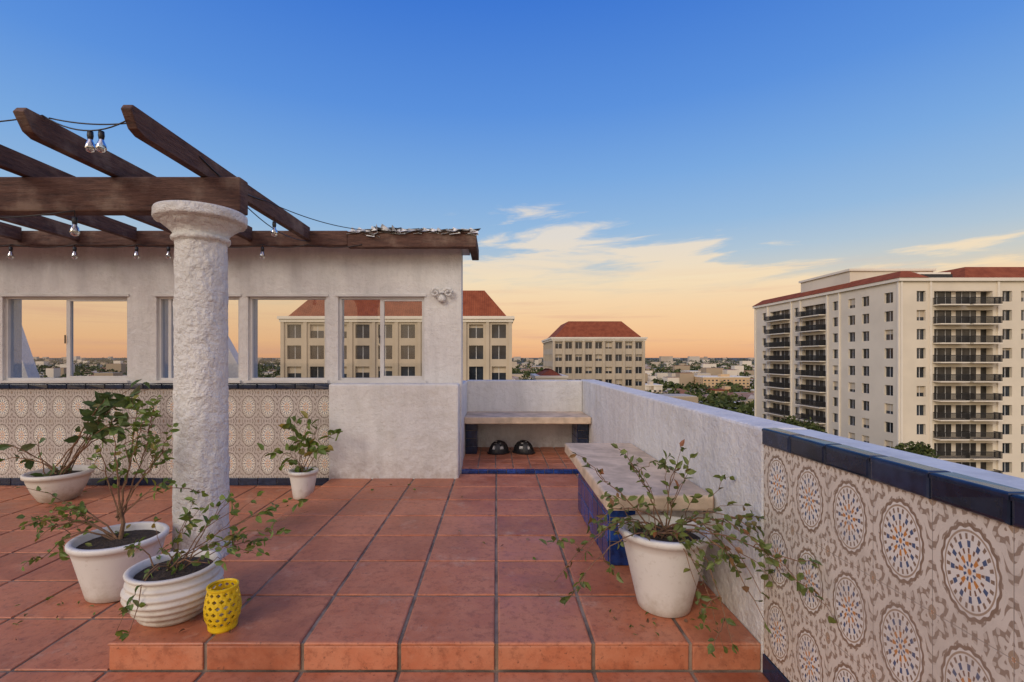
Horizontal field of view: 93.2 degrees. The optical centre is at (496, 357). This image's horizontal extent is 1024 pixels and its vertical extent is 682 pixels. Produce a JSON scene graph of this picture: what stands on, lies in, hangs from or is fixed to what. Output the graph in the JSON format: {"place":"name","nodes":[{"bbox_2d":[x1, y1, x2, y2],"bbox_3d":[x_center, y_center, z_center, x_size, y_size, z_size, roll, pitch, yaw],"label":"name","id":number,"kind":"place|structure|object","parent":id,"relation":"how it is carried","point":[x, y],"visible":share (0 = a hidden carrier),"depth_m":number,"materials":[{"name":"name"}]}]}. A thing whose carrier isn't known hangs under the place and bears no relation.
{"place":"outdoors","nodes":[
{"label":"outdoors","id":0,"kind":"place"},
{"bbox_2d":[22,327,39,377],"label":"sloped parapet wall","id":1,"kind":"structure","parent":0,"point":[29,369],"depth_m":7.91,"materials":[{"name":"white paint"}]},
{"bbox_2d":[151,200,247,559],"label":"stucco column","id":2,"kind":"structure","parent":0,"point":[202,234],"depth_m":3.02,"materials":[{"name":"white paint"}]},
{"bbox_2d":[0,105,309,239],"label":"pergola","id":3,"kind":"object","parent":2,"relation":"on","point":[125,188],"visible":0.85,"depth_m":3.13,"materials":[{"name":"brown wood"}]},
{"bbox_2d":[0,115,361,258],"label":"string lights","id":4,"kind":"object","parent":3,"relation":"attached to","point":[90,135],"visible":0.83,"depth_m":3.12,"materials":[{"name":"black plastic"}]},
{"bbox_2d":[228,336,237,377],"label":"sloped parapet wall","id":5,"kind":"structure","parent":0,"point":[233,363],"depth_m":7.80,"materials":[{"name":"white paint"}]},
{"bbox_2d":[39,358,753,373],"bbox_3d":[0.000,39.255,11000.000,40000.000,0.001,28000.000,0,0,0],"label":"ground","id":6,"kind":"structure","parent":0,"point":[523,360],"depth_m":7835.01,"materials":[{"name":"green plant"}]},
{"bbox_2d":[33,356,753,410],"bbox_3d":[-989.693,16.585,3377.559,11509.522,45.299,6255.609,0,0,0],"label":"distant city buildings","id":7,"kind":"structure","parent":6,"relation":"on","point":[684,378],"depth_m":864.88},
{"bbox_2d":[34,357,753,415],"bbox_3d":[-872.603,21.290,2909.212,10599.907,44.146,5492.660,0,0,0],"label":"distant trees","id":8,"kind":"object","parent":6,"relation":"on","point":[718,400],"visible":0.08,"depth_m":766.04,"materials":[{"name":"green plant"}]},
{"bbox_2d":[284,322,508,380],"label":"walls","id":9,"kind":"structure","parent":6,"relation":"on","point":[407,350],"depth_m":85.00,"materials":[{"name":"stone"}]},
{"bbox_2d":[277,316,514,380],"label":"cornice and pilasters","id":10,"kind":"structure","parent":9,"relation":"attached to","point":[374,319],"depth_m":84.75,"materials":[{"name":"stone"}]},
{"bbox_2d":[289,290,505,315],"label":"hip roof","id":11,"kind":"structure","parent":10,"relation":"on","point":[479,303],"depth_m":87.08,"materials":[{"name":"red tile"}]},
{"bbox_2d":[543,341,642,390],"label":"walls","id":12,"kind":"structure","parent":6,"relation":"on","point":[547,354],"depth_m":140.45,"materials":[{"name":"paint"}]},
{"bbox_2d":[541,337,647,390],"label":"cornice and pilasters","id":13,"kind":"structure","parent":12,"relation":"attached to","point":[594,339],"depth_m":139.75,"materials":[{"name":"stone"}]},
{"bbox_2d":[548,321,640,337],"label":"hip roof","id":14,"kind":"structure","parent":13,"relation":"on","point":[594,329],"depth_m":142.94,"materials":[{"name":"red tile"}]},
{"bbox_2d":[645,381,662,393],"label":"apartment building","id":15,"kind":"structure","parent":6,"relation":"on","point":[652,387],"depth_m":390.00,"materials":[{"name":"paint"}]},
{"bbox_2d":[681,369,700,372],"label":"apartment building","id":16,"kind":"structure","parent":6,"relation":"on","point":[699,371],"depth_m":760.00,"materials":[{"name":"concrete"}]},
{"bbox_2d":[694,374,749,388],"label":"apartment building","id":17,"kind":"structure","parent":6,"relation":"on","point":[713,381],"depth_m":500.00,"materials":[{"name":"beige paint"}]},
{"bbox_2d":[705,386,742,392],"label":"apartment building","id":18,"kind":"structure","parent":6,"relation":"on","point":[722,389],"depth_m":423.00,"materials":[{"name":"beige paint"}]},
{"bbox_2d":[773,415,826,432],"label":"broadleaf tree","id":19,"kind":"object","parent":6,"relation":"on","point":[807,425],"visible":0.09,"depth_m":84.87,"materials":[{"name":"green plant"}]},
{"bbox_2d":[892,441,940,458],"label":"broadleaf tree","id":20,"kind":"object","parent":6,"relation":"on","point":[919,449],"visible":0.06,"depth_m":69.81,"materials":[{"name":"green plant"}]},
{"bbox_2d":[0,0,1023,357],"label":"sky","id":21,"kind":"structure","parent":0,"point":[668,170],"materials":[{"name":"blue"}]},
{"bbox_2d":[752,267,1023,478],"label":"condominium tower","id":22,"kind":"structure","parent":0,"point":[890,358],"depth_m":76.00,"materials":[{"name":"paint"}]},
{"bbox_3d":[-5.330,20.438,1.300,13.340,37.595,14.600,0,0,0],"label":"rooftop building","id":23,"kind":"object","parent":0,"visible":0},
{"bbox_2d":[0,486,768,681],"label":"terrace floor","id":24,"kind":"structure","parent":23,"relation":"on","point":[73,642],"depth_m":2.49,"materials":[{"name":"tile"}]},
{"bbox_2d":[0,379,156,502],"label":"potted shrub","id":25,"kind":"object","parent":24,"relation":"on","point":[64,482],"visible":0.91,"depth_m":4.57,"materials":[{"name":"green plant"}]},
{"bbox_2d":[16,395,208,602],"bbox_3d":[-2.223,0.785,2.792,1.035,1.140,0.494,0,0,0],"label":"potted bougainvillea","id":26,"kind":"object","parent":24,"relation":"on","point":[102,562],"visible":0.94,"depth_m":2.76,"materials":[{"name":"plant"}]},
{"bbox_2d":[0,247,462,473],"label":"window wall","id":27,"kind":"structure","parent":24,"relation":"on","point":[143,284],"depth_m":5.12,"materials":[{"name":"white paint"}]},
{"bbox_2d":[0,383,332,485],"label":"patterned tile dado","id":28,"kind":"object","parent":27,"relation":"attached to","point":[52,415],"visible":0.65,"depth_m":5.10,"materials":[{"name":"beige tile"}]},
{"bbox_2d":[0,294,425,382],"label":"window frames","id":29,"kind":"structure","parent":27,"relation":"in","point":[9,298],"depth_m":5.15,"materials":[{"name":"metal"}]},
{"bbox_2d":[0,224,480,259],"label":"roof overhang","id":30,"kind":"object","parent":27,"relation":"attached to","point":[393,237],"visible":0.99,"depth_m":4.87,"materials":[{"name":"brown wood"}]},
{"bbox_2d":[430,287,452,301],"bbox_3d":[-0.575,-0.654,5.088,0.238,0.158,0.094,0,0,0],"label":"scroll wall sconce","id":31,"kind":"object","parent":27,"relation":"attached to","point":[441,298],"visible":1,"depth_m":5.06,"materials":[{"name":"paint"}]},
{"bbox_2d":[257,411,342,499],"bbox_3d":[-1.861,0.937,4.634,0.762,0.836,0.387,0,0,12],"label":"potted shrub","id":32,"kind":"object","parent":24,"relation":"on","point":[302,480],"visible":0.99,"depth_m":4.59,"materials":[{"name":"green plant"}]},
{"bbox_2d":[13,484,698,639],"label":"fallen leaves","id":33,"kind":"object","parent":24,"relation":"on","point":[248,599],"visible":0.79,"depth_m":2.48,"materials":[{"name":"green plant"}]},
{"bbox_2d":[108,474,760,670],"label":"raised tiled platform","id":34,"kind":"structure","parent":24,"relation":"on","point":[399,574],"depth_m":2.46,"materials":[{"name":"tile"}]},
{"bbox_2d":[115,491,307,640],"bbox_3d":[-1.335,0.937,2.247,0.850,0.613,0.582,0,0,0],"label":"potted shrub","id":35,"kind":"object","parent":34,"relation":"on","point":[165,588],"visible":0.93,"depth_m":2.24,"materials":[{"name":"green plant"}]},
{"bbox_2d":[203,578,241,633],"bbox_3d":[-1.250,1.136,2.210,0.154,0.197,0.154,0,0,0],"label":"yellow candle lantern","id":36,"kind":"object","parent":34,"relation":"on","point":[223,618],"visible":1,"depth_m":2.17,"materials":[{"name":"ceramic"}]},
{"bbox_2d":[329,381,466,479],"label":"projecting plinth","id":37,"kind":"structure","parent":34,"relation":"on","point":[400,430],"depth_m":4.92,"materials":[{"name":"white paint"}]},
{"bbox_2d":[461,447,577,473],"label":"alcove step floor","id":38,"kind":"structure","parent":34,"relation":"on","point":[549,460],"depth_m":5.46,"materials":[{"name":"tile"}]},
{"bbox_2d":[487,440,509,454],"bbox_3d":[0.030,1.114,6.020,0.300,0.162,0.228,0,0,-23],"label":"helmet","id":39,"kind":"object","parent":38,"relation":"on","point":[499,447],"visible":1,"depth_m":5.95,"materials":[{"name":"black plastic"}]},
{"bbox_2d":[512,440,534,454],"bbox_3d":[0.340,1.114,6.030,0.301,0.162,0.228,0,0,34],"label":"bicycle helmet","id":40,"kind":"object","parent":38,"relation":"on","point":[522,447],"visible":1,"depth_m":5.96,"materials":[{"name":"black plastic"}]},
{"bbox_2d":[464,411,590,453],"bbox_3d":[0.378,0.958,6.107,1.525,0.475,0.615,0,0,0],"label":"concrete bench","id":41,"kind":"object","parent":38,"relation":"on","point":[579,421],"visible":0.89,"depth_m":5.96,"materials":[{"name":"concrete"}]},
{"bbox_2d":[565,443,712,580],"bbox_3d":[0.858,0.978,3.300,0.566,0.510,1.560,0,0,0],"label":"concrete bench","id":42,"kind":"object","parent":34,"relation":"on","point":[612,463],"visible":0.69,"depth_m":2.90,"materials":[{"name":"concrete"}]},
{"bbox_2d":[539,439,836,657],"bbox_3d":[0.847,0.829,2.195,1.176,0.812,0.791,0,0,26],"label":"potted bougainvillea","id":43,"kind":"object","parent":34,"relation":"on","point":[665,553],"visible":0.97,"depth_m":2.24,"materials":[{"name":"plant"}]},
{"bbox_2d":[467,380,581,447],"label":"alcove back wall","id":44,"kind":"structure","parent":24,"relation":"on","point":[524,395],"depth_m":6.42,"materials":[{"name":"white paint"}]},
{"bbox_2d":[581,379,805,671],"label":"white parapet wall","id":45,"kind":"structure","parent":23,"relation":"on","point":[721,442],"depth_m":2.56,"materials":[{"name":"paint"}]},
{"bbox_2d":[762,428,1023,681],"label":"tiled parapet wall","id":46,"kind":"structure","parent":23,"relation":"on","point":[917,575],"depth_m":1.42,"materials":[{"name":"tile"}]},
{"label":"walls","id":47,"kind":"object","parent":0,"visible":0},
{"bbox_2d":[530,374,567,379],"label":"cornice and pilasters","id":48,"kind":"structure","parent":47,"relation":"attached to","point":[539,377],"depth_m":111.65,"materials":[{"name":"stone"}]},
{"bbox_2d":[536,368,561,375],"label":"hip roof","id":49,"kind":"structure","parent":48,"relation":"on","point":[547,372],"depth_m":114.04,"materials":[{"name":"red tile"}]}
]}

